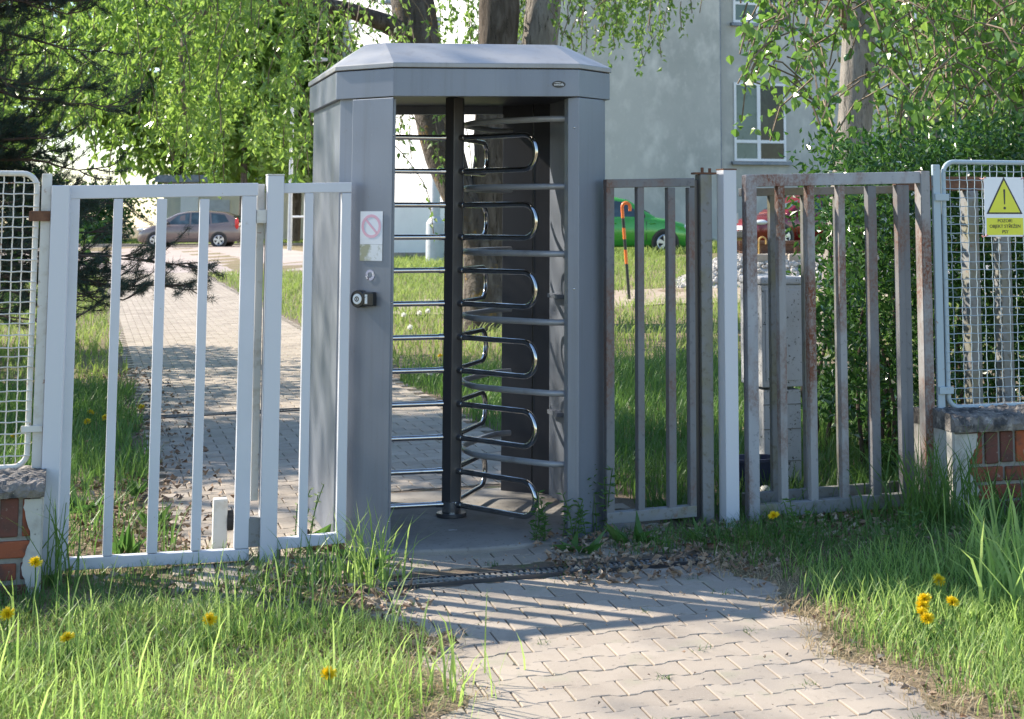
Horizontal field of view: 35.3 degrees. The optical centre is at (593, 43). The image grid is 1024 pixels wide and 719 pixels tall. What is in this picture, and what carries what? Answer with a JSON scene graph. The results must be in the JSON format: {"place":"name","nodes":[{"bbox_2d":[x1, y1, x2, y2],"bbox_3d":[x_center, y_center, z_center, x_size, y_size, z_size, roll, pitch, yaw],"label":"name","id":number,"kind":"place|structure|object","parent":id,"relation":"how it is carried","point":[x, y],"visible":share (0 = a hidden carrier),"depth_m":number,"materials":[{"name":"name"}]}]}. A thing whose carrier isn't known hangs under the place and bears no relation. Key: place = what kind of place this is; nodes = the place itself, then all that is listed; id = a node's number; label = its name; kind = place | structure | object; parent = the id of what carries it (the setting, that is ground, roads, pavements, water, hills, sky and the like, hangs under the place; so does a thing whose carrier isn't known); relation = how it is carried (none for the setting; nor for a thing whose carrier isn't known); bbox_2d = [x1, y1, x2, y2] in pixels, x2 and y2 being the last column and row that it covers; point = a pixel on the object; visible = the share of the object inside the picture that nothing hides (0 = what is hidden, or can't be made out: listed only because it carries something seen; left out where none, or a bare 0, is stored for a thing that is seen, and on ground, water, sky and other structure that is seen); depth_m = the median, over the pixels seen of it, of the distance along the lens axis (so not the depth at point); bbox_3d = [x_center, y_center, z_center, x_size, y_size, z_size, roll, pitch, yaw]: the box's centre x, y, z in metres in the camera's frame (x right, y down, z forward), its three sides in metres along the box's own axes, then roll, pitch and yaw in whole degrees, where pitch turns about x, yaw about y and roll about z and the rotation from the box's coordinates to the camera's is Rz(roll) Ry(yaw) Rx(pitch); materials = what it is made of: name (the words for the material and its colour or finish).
{"place":"outdoors","nodes":[
{"label":"outdoors","id":0,"kind":"place"},
{"bbox_2d":[1,3,197,226],"label":"sky","id":1,"kind":"structure","parent":0,"point":[138,180],"materials":[{"name":"white"}]},
{"bbox_2d":[3,245,302,274],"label":"road","id":2,"kind":"structure","parent":0,"point":[175,254],"depth_m":54.91,"materials":[{"name":"grey asphalt"}]},
{"bbox_2d":[137,211,240,246],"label":"family car","id":3,"kind":"object","parent":2,"relation":"on","point":[224,228],"visible":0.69,"depth_m":72.86,"materials":[{"name":"grey paint"}]},
{"bbox_2d":[113,595,472,718],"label":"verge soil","id":4,"kind":"structure","parent":0,"point":[449,703],"depth_m":5.46,"materials":[{"name":"brown soil"}]},
{"bbox_2d":[202,612,216,653],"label":"dandelion","id":5,"kind":"object","parent":4,"relation":"on","point":[211,618],"visible":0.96,"depth_m":5.77,"materials":[{"name":"yellow plant"}]},
{"bbox_2d":[320,666,336,707],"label":"dandelion","id":6,"kind":"object","parent":4,"relation":"on","point":[325,672],"visible":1,"depth_m":5.21,"materials":[{"name":"yellow plant"}]},
{"bbox_2d":[254,556,453,659],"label":"leaf litter","id":7,"kind":"object","parent":4,"relation":"on","point":[372,603],"visible":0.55,"depth_m":6.35,"materials":[{"name":"brown plant"}]},
{"bbox_2d":[251,580,499,718],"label":"grass","id":8,"kind":"structure","parent":4,"relation":"on","point":[427,668],"depth_m":5.63,"materials":[{"name":"green plant"}]},
{"bbox_2d":[367,590,525,716],"bbox_3d":[-0.516,2.056,5.408,0.564,0.323,0.646,0,-6,0],"label":"grass tuft","id":9,"kind":"object","parent":4,"relation":"on","point":[453,667],"visible":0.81,"depth_m":5.36,"materials":[{"name":"green plant"}]},
{"bbox_2d":[0,227,1023,718],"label":"ground","id":10,"kind":"structure","parent":0,"point":[232,265],"depth_m":15.10,"materials":[{"name":"green plant"}]},
{"bbox_2d":[0,607,15,647],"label":"dandelion","id":11,"kind":"object","parent":10,"relation":"on","point":[7,613],"visible":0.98,"depth_m":5.67,"materials":[{"name":"yellow plant"}]},
{"bbox_2d":[0,465,45,595],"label":"brick wall","id":12,"kind":"structure","parent":10,"relation":"on","point":[22,491],"depth_m":6.57,"materials":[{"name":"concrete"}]},
{"bbox_2d":[0,171,39,469],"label":"wire fence","id":13,"kind":"object","parent":12,"relation":"on","point":[31,323],"visible":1,"depth_m":6.88,"materials":[{"name":"grey metal"}]},
{"bbox_2d":[21,174,51,467],"bbox_3d":[-2.393,1.209,6.896,0.089,1.293,0.036,2,-7,-17],"label":"post","id":14,"kind":"object","parent":12,"relation":"on","point":[43,216],"visible":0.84,"depth_m":6.90,"materials":[{"name":"grey metal"}]},
{"bbox_2d":[0,2,121,164],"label":"tree","id":15,"kind":"object","parent":10,"relation":"on","point":[57,23],"visible":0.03,"depth_m":96.92,"materials":[{"name":"green plant"}]},
{"bbox_2d":[0,41,125,326],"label":"shrub","id":16,"kind":"object","parent":10,"relation":"on","point":[81,229],"visible":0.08,"depth_m":17.89,"materials":[{"name":"green plant"}]},
{"bbox_2d":[8,478,121,595],"bbox_3d":[-2.227,2.043,6.605,0.565,0.468,0.673,-4,-8,34],"label":"grass tuft","id":17,"kind":"object","parent":10,"relation":"on","point":[58,553],"visible":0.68,"depth_m":6.65,"materials":[{"name":"green plant"}]},
{"bbox_2d":[69,480,103,513],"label":"broadleaf weed","id":18,"kind":"object","parent":10,"relation":"on","point":[86,506],"visible":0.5,"depth_m":8.29,"materials":[{"name":"green plant"}]},
{"bbox_2d":[0,0,227,348],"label":"pine tree","id":19,"kind":"object","parent":10,"relation":"on","point":[11,125],"visible":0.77,"depth_m":11.65,"materials":[{"name":"green plant"}]},
{"bbox_2d":[73,177,158,243],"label":"shrub","id":20,"kind":"object","parent":10,"relation":"on","point":[106,213],"visible":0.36,"depth_m":79.64,"materials":[{"name":"green plant"}]},
{"bbox_2d":[112,522,146,553],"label":"broadleaf weed","id":21,"kind":"object","parent":10,"relation":"on","point":[126,539],"visible":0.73,"depth_m":7.21,"materials":[{"name":"green plant"}]},
{"bbox_2d":[41,0,221,183],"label":"tree","id":22,"kind":"object","parent":10,"relation":"on","point":[140,170],"visible":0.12,"depth_m":105.11,"materials":[{"name":"green plant"}]},
{"bbox_2d":[79,366,233,551],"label":"leaf litter","id":23,"kind":"object","parent":10,"relation":"on","point":[176,451],"visible":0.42,"depth_m":9.68,"materials":[{"name":"brown plant"}]},
{"bbox_2d":[78,243,302,246],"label":"kerb","id":24,"kind":"structure","parent":10,"relation":"on","point":[132,245],"depth_m":76.03,"materials":[{"name":"concrete"}]},
{"bbox_2d":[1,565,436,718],"bbox_3d":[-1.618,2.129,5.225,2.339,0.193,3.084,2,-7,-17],"label":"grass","id":25,"kind":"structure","parent":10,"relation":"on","point":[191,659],"depth_m":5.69,"materials":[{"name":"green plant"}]},
{"bbox_2d":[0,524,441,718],"bbox_3d":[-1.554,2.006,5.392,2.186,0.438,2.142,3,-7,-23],"label":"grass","id":26,"kind":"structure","parent":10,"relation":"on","point":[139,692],"depth_m":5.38,"materials":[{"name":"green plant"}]},
{"bbox_2d":[0,540,451,718],"bbox_3d":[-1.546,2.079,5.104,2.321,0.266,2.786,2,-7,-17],"label":"grass","id":27,"kind":"structure","parent":10,"relation":"on","point":[4,693],"depth_m":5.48,"materials":[{"name":"green plant"}]},
{"bbox_2d":[155,175,303,239],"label":"cream building","id":28,"kind":"structure","parent":10,"relation":"on","point":[177,205],"depth_m":91.49,"materials":[{"name":"grey paint"}]},
{"bbox_2d":[209,200,229,211],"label":"window","id":29,"kind":"structure","parent":28,"relation":"in","point":[214,205],"depth_m":91.48,"materials":[{"name":"grey glass"}]},
{"bbox_2d":[1,474,458,686],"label":"leaf litter","id":30,"kind":"object","parent":10,"relation":"on","point":[248,563],"visible":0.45,"depth_m":6.64,"materials":[{"name":"brown plant"}]},
{"bbox_2d":[149,7,322,174],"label":"tree","id":31,"kind":"object","parent":10,"relation":"on","point":[161,55],"visible":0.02,"depth_m":102.57,"materials":[{"name":"green plant"}]},
{"bbox_2d":[154,67,324,242],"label":"tree","id":32,"kind":"object","parent":10,"relation":"on","point":[267,162],"visible":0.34,"depth_m":78.20,"materials":[{"name":"green plant"}]},
{"bbox_2d":[165,0,343,240],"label":"tree","id":33,"kind":"object","parent":10,"relation":"on","point":[263,66],"visible":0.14,"depth_m":81.43,"materials":[{"name":"green plant"}]},
{"bbox_2d":[287,58,327,249],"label":"lamp post","id":34,"kind":"object","parent":10,"relation":"on","point":[289,241],"visible":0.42,"depth_m":64.56,"materials":[{"name":"white metal"}]},
{"bbox_2d":[0,0,701,331],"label":"tree","id":35,"kind":"object","parent":10,"relation":"on","point":[411,21],"visible":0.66,"depth_m":17.01,"materials":[{"name":"green plant"}]},
{"bbox_2d":[380,0,443,261],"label":"lamp post","id":36,"kind":"object","parent":10,"relation":"on","point":[434,248],"visible":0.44,"depth_m":44.51,"materials":[{"name":"white metal"}]},
{"bbox_2d":[394,208,444,258],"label":"garden wall","id":37,"kind":"structure","parent":10,"relation":"on","point":[409,221],"depth_m":47.28,"materials":[{"name":"paint"}]},
{"bbox_2d":[297,488,627,558],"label":"concrete slab","id":38,"kind":"structure","parent":10,"relation":"on","point":[475,532],"depth_m":7.70,"materials":[{"name":"grey concrete"}]},
{"bbox_2d":[308,43,610,548],"bbox_3d":[-0.704,1.203,8.084,1.366,2.346,1.426,2,-7,-17],"label":"turnstile","id":39,"kind":"object","parent":38,"relation":"on","point":[547,102],"visible":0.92,"depth_m":7.73,"materials":[{"name":"grey metal"}]},
{"bbox_2d":[351,290,375,307],"bbox_3d":[-1.049,1.166,7.318,0.119,0.080,0.046,-3,-7,27],"label":"card reader","id":40,"kind":"object","parent":39,"relation":"attached to","point":[361,298],"visible":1,"depth_m":7.30,"materials":[{"name":"black plastic"}]},
{"bbox_2d":[360,211,382,260],"bbox_3d":[-1.017,0.884,7.357,0.124,0.225,0.002,-3,-7,27],"label":"notice","id":41,"kind":"object","parent":39,"relation":"attached to","point":[371,228],"visible":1,"depth_m":7.36,"materials":[{"name":"paper"}]},
{"bbox_2d":[529,490,552,540],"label":"cleavers plant","id":42,"kind":"object","parent":38,"relation":"on","point":[542,527],"visible":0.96,"depth_m":7.37,"materials":[{"name":"green plant"}]},
{"bbox_2d":[556,491,592,542],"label":"cleavers plant","id":43,"kind":"object","parent":38,"relation":"on","point":[580,516],"visible":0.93,"depth_m":7.40,"materials":[{"name":"green plant"}]},
{"bbox_2d":[587,464,616,532],"bbox_3d":[0.023,2.110,7.585,0.180,0.438,0.166,0,-6,0],"label":"cleavers plant","id":44,"kind":"object","parent":38,"relation":"on","point":[604,493],"visible":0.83,"depth_m":7.56,"materials":[{"name":"green plant"}]},
{"bbox_2d":[0,342,935,555],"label":"grass","id":45,"kind":"structure","parent":10,"relation":"on","point":[96,451],"depth_m":10.23,"materials":[{"name":"green plant"}]},
{"bbox_2d":[0,251,1023,399],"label":"grass","id":46,"kind":"structure","parent":10,"relation":"on","point":[402,289],"depth_m":20.11,"materials":[{"name":"green plant"}]},
{"bbox_2d":[621,201,631,298],"bbox_3d":[0.500,3.172,24.299,0.168,1.550,0.048,0,-6,0],"label":"striped cane","id":47,"kind":"object","parent":10,"relation":"on","point":[625,244],"visible":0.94,"depth_m":24.29,"materials":[{"name":"orange"}]},
{"bbox_2d":[614,197,685,251],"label":"hatchback car","id":48,"kind":"object","parent":10,"relation":"on","point":[654,230],"visible":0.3,"depth_m":40.95,"materials":[{"name":"green paint"}]},
{"bbox_2d":[326,0,1018,240],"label":"school building","id":49,"kind":"structure","parent":10,"relation":"on","point":[677,116],"depth_m":52.15,"materials":[{"name":"grey paint"}]},
{"bbox_2d":[730,0,788,27],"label":"window","id":50,"kind":"structure","parent":49,"relation":"in","point":[738,7],"depth_m":53.27,"materials":[{"name":"white plastic"}]},
{"bbox_2d":[731,82,791,164],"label":"window","id":51,"kind":"structure","parent":49,"relation":"in","point":[747,146],"depth_m":52.99,"materials":[{"name":"grey glass"}]},
{"bbox_2d":[893,87,942,165],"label":"window","id":52,"kind":"structure","parent":49,"relation":"in","point":[936,119],"depth_m":54.70,"materials":[{"name":"grey glass"}]},
{"bbox_2d":[394,238,954,267],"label":"grass","id":53,"kind":"structure","parent":10,"relation":"on","point":[415,261],"depth_m":40.44,"materials":[{"name":"green plant"}]},
{"bbox_2d":[690,167,716,526],"bbox_3d":[0.546,1.502,7.861,0.118,1.780,0.080,2,-7,-17],"label":"gate post","id":54,"kind":"object","parent":10,"relation":"on","point":[702,187],"visible":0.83,"depth_m":7.83,"materials":[{"name":"metal"}]},
{"bbox_2d":[603,178,696,523],"bbox_3d":[0.273,1.468,7.744,0.455,1.632,0.055,2,-7,-17],"label":"fence panel","id":55,"kind":"object","parent":54,"relation":"attached to","point":[669,510],"visible":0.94,"depth_m":7.73,"materials":[{"name":"grey paint"}]},
{"bbox_2d":[716,169,739,527],"bbox_3d":[0.669,1.517,7.876,0.114,1.793,0.161,2,-7,-17],"label":"gate post","id":56,"kind":"object","parent":10,"relation":"on","point":[727,217],"visible":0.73,"depth_m":7.81,"materials":[{"name":"grey metal"}]},
{"bbox_2d":[739,454,769,501],"bbox_3d":[0.829,2.276,8.389,0.303,0.215,0.274,0,-6,0],"label":"plastic tub","id":57,"kind":"object","parent":10,"relation":"on","point":[765,462],"visible":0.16,"depth_m":8.34,"materials":[{"name":"black plastic"}]},
{"bbox_2d":[739,275,801,487],"bbox_3d":[0.979,1.889,8.798,0.256,1.215,0.320,2,-7,-17],"label":"utility cabinet","id":58,"kind":"object","parent":10,"relation":"on","point":[794,333],"visible":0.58,"depth_m":8.68,"materials":[{"name":"white concrete"}]},
{"bbox_2d":[737,195,829,239],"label":"hatchback car","id":59,"kind":"object","parent":10,"relation":"on","point":[792,234],"visible":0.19,"depth_m":43.29,"materials":[{"name":"red paint"}]},
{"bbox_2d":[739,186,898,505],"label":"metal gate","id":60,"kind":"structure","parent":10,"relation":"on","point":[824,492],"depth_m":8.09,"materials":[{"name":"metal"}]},
{"bbox_2d":[676,252,1019,287],"bbox_3d":[4.900,3.898,27.489,7.600,0.637,3.500,0,-6,0],"label":"ballast heap","id":61,"kind":"object","parent":10,"relation":"on","point":[762,267],"visible":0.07,"depth_m":26.48,"materials":[{"name":"grey gravel"}]},
{"bbox_2d":[737,240,1016,262],"bbox_3d":[5.325,3.578,27.589,5.750,0.355,2.009,0,-6,0],"label":"track piece","id":62,"kind":"object","parent":61,"relation":"on","point":[790,250],"visible":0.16,"depth_m":26.93,"materials":[{"name":"metal"}]},
{"bbox_2d":[726,0,1023,353],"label":"poplar tree","id":63,"kind":"object","parent":10,"relation":"on","point":[860,23],"visible":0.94,"depth_m":10.66,"materials":[{"name":"green plant"}]},
{"bbox_2d":[754,439,1023,545],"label":"grass","id":64,"kind":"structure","parent":10,"relation":"on","point":[1002,509],"depth_m":7.72,"materials":[{"name":"green plant"}]},
{"bbox_2d":[772,102,1023,470],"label":"privet hedge","id":65,"kind":"object","parent":10,"relation":"on","point":[985,143],"visible":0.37,"depth_m":9.29,"materials":[{"name":"green plant"}]},
{"bbox_2d":[880,503,929,562],"bbox_3d":[1.346,2.153,6.975,0.220,0.273,0.159,6,-9,-44],"label":"cleavers plant","id":66,"kind":"object","parent":10,"relation":"on","point":[912,523],"visible":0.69,"depth_m":6.99,"materials":[{"name":"green plant"}]},
{"bbox_2d":[837,411,1023,542],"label":"grass tuft","id":67,"kind":"object","parent":10,"relation":"on","point":[936,468],"visible":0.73,"depth_m":7.71,"materials":[{"name":"green plant"}]},
{"bbox_2d":[872,0,1023,137],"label":"tree","id":68,"kind":"object","parent":10,"relation":"on","point":[937,99],"visible":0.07,"depth_m":35.79,"materials":[{"name":"green plant"}]},
{"bbox_2d":[892,177,1023,403],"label":"fence","id":69,"kind":"object","parent":10,"relation":"on","point":[1005,319],"visible":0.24,"depth_m":8.71,"materials":[{"name":"paint"}]},
{"bbox_2d":[896,460,1023,589],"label":"grass tuft","id":70,"kind":"object","parent":10,"relation":"on","point":[1017,528],"visible":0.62,"depth_m":6.83,"materials":[{"name":"green plant"}]},
{"bbox_2d":[913,401,1023,518],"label":"brick wall","id":71,"kind":"structure","parent":10,"relation":"on","point":[1007,423],"depth_m":7.99,"materials":[{"name":"brick"}]},
{"bbox_2d":[931,165,953,407],"bbox_3d":[1.779,1.258,8.231,0.082,1.265,0.086,2,-7,-17],"label":"post","id":72,"kind":"object","parent":71,"relation":"on","point":[942,389],"visible":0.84,"depth_m":8.20,"materials":[{"name":"grey metal"}]},
{"bbox_2d":[742,171,934,524],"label":"metal gate","id":73,"kind":"structure","parent":72,"relation":"attached to","point":[920,180],"depth_m":8.03,"materials":[{"name":"grey metal"}]},
{"bbox_2d":[941,160,1023,407],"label":"wire fence","id":74,"kind":"object","parent":71,"relation":"on","point":[951,403],"visible":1,"depth_m":8.26,"materials":[{"name":"grey metal"}]},
{"bbox_2d":[980,177,1023,237],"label":"warning sign","id":75,"kind":"object","parent":74,"relation":"attached to","point":[1004,206],"visible":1,"depth_m":8.33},
{"bbox_2d":[925,478,1023,628],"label":"grass tuft","id":76,"kind":"object","parent":10,"relation":"on","point":[1007,573],"visible":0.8,"depth_m":6.29,"materials":[{"name":"green plant"}]},
{"bbox_2d":[102,272,974,718],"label":"path","id":77,"kind":"structure","parent":0,"point":[616,684],"depth_m":6.30,"materials":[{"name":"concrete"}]},
{"bbox_2d":[136,503,174,527],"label":"broadleaf weed","id":78,"kind":"object","parent":77,"relation":"on","point":[142,516],"visible":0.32,"depth_m":7.86,"materials":[{"name":"green plant"}]},
{"bbox_2d":[211,497,233,548],"bbox_3d":[-1.663,2.195,7.204,0.090,0.300,0.090,2,-7,-17],"label":"gate stop","id":79,"kind":"object","parent":77,"relation":"on","point":[222,519],"visible":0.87,"depth_m":7.18,"materials":[{"name":"white paint"}]},
{"bbox_2d":[258,174,284,561],"bbox_3d":[-1.434,1.466,7.205,0.098,1.749,0.097,2,-7,-17],"label":"gate post","id":80,"kind":"object","parent":77,"relation":"on","point":[270,380],"visible":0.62,"depth_m":7.16,"materials":[{"name":"grey metal"}]},
{"bbox_2d":[42,183,266,574],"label":"metal gate","id":81,"kind":"structure","parent":80,"relation":"attached to","point":[60,342],"depth_m":7.02,"materials":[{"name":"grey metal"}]},
{"bbox_2d":[137,400,434,419],"bbox_3d":[-2.309,2.825,12.234,2.260,0.121,0.124,2,-7,-17],"label":"drain channel","id":82,"kind":"object","parent":77,"relation":"in","point":[217,413],"visible":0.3,"depth_m":12.04,"materials":[{"name":"grey metal"}]},
{"bbox_2d":[244,518,364,592],"bbox_3d":[-1.211,2.154,6.748,0.521,0.290,0.486,0,-6,0],"label":"grass tuft","id":83,"kind":"object","parent":77,"relation":"on","point":[326,566],"visible":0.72,"depth_m":6.69,"materials":[{"name":"green plant"}]},
{"bbox_2d":[291,483,323,551],"bbox_3d":[-1.304,2.159,7.296,0.169,0.317,0.145,4,-7,-30],"label":"flowering weed","id":84,"kind":"object","parent":77,"relation":"on","point":[317,501],"visible":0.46,"depth_m":7.30,"materials":[{"name":"green plant"}]},
{"bbox_2d":[277,182,351,555],"bbox_3d":[-1.262,1.484,7.253,0.308,1.704,0.045,2,-7,-17],"label":"fence panel","id":85,"kind":"object","parent":77,"relation":"on","point":[308,190],"visible":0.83,"depth_m":7.25,"materials":[{"name":"white paint"}]},
{"bbox_2d":[333,548,396,569],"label":"broadleaf weed","id":86,"kind":"object","parent":77,"relation":"on","point":[377,561],"visible":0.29,"depth_m":7.00,"materials":[{"name":"green plant"}]},
{"bbox_2d":[316,498,434,599],"bbox_3d":[-0.945,2.096,6.723,0.628,0.404,0.525,-4,-8,34],"label":"grass tuft","id":87,"kind":"object","parent":77,"relation":"on","point":[382,577],"visible":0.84,"depth_m":6.72,"materials":[{"name":"green plant"}]},
{"bbox_2d":[274,552,762,595],"bbox_3d":[-0.245,2.299,6.881,2.200,0.105,0.124,2,-7,-17],"label":"drain channel","id":88,"kind":"object","parent":77,"relation":"in","point":[458,579],"visible":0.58,"depth_m":6.83,"materials":[{"name":"grey metal"}]},
{"bbox_2d":[551,528,606,554],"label":"broadleaf weed","id":89,"kind":"object","parent":77,"relation":"on","point":[595,544],"visible":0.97,"depth_m":7.21,"materials":[{"name":"green plant"}]},
{"bbox_2d":[304,535,939,718],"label":"leaf litter","id":90,"kind":"object","parent":77,"relation":"on","point":[764,656],"visible":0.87,"depth_m":6.53,"materials":[{"name":"brown plant"}]},
{"bbox_2d":[603,510,665,544],"bbox_3d":[0.174,2.241,7.377,0.264,0.137,0.297,3,-7,-29],"label":"broadleaf weed","id":91,"kind":"object","parent":77,"relation":"on","point":[614,533],"visible":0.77,"depth_m":7.36,"materials":[{"name":"green plant"}]},
{"bbox_2d":[681,515,741,543],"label":"broadleaf weed","id":92,"kind":"object","parent":77,"relation":"on","point":[696,538],"visible":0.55,"depth_m":7.43,"materials":[{"name":"green plant"}]},
{"bbox_2d":[524,505,1020,585],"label":"leaf litter","id":93,"kind":"object","parent":77,"relation":"on","point":[672,570],"visible":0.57,"depth_m":7.17,"materials":[{"name":"brown plant"}]},
{"bbox_2d":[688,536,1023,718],"bbox_3d":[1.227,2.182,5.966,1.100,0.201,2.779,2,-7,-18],"label":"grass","id":94,"kind":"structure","parent":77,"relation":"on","point":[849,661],"depth_m":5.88,"materials":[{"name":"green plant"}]},
{"bbox_2d":[712,553,1023,718],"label":"leaf litter","id":95,"kind":"object","parent":77,"relation":"on","point":[903,686],"visible":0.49,"depth_m":5.84,"materials":[{"name":"brown plant"}]},
{"bbox_2d":[400,560,927,718],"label":"joint grass","id":96,"kind":"structure","parent":0,"point":[668,678],"depth_m":6.02,"materials":[{"name":"green plant"}]},
{"bbox_2d":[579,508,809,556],"bbox_3d":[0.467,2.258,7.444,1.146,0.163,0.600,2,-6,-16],"label":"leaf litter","id":97,"kind":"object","parent":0,"point":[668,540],"depth_m":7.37,"materials":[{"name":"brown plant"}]},
{"bbox_2d":[393,287,1023,313],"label":"dirt strip","id":98,"kind":"object","parent":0,"point":[617,294],"visible":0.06,"depth_m":24.69,"materials":[{"name":"beige soil"}]},
{"bbox_2d":[647,477,1023,718],"bbox_3d":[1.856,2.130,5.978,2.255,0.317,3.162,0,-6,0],"label":"grass","id":99,"kind":"structure","parent":0,"point":[973,605],"depth_m":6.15,"materials":[{"name":"green plant"}]},
{"bbox_2d":[780,498,814,550],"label":"cleavers plant","id":100,"kind":"object","parent":99,"relation":"on","point":[796,529],"visible":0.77,"depth_m":7.24,"materials":[{"name":"green plant"}]},
{"bbox_2d":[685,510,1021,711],"bbox_3d":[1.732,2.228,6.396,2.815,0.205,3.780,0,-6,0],"label":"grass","id":101,"kind":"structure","parent":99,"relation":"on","point":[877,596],"depth_m":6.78,"materials":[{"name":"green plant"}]},
{"bbox_2d":[919,611,934,643],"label":"dandelion","id":102,"kind":"object","parent":99,"relation":"on","point":[927,618],"visible":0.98,"depth_m":5.81,"materials":[{"name":"yellow plant"}]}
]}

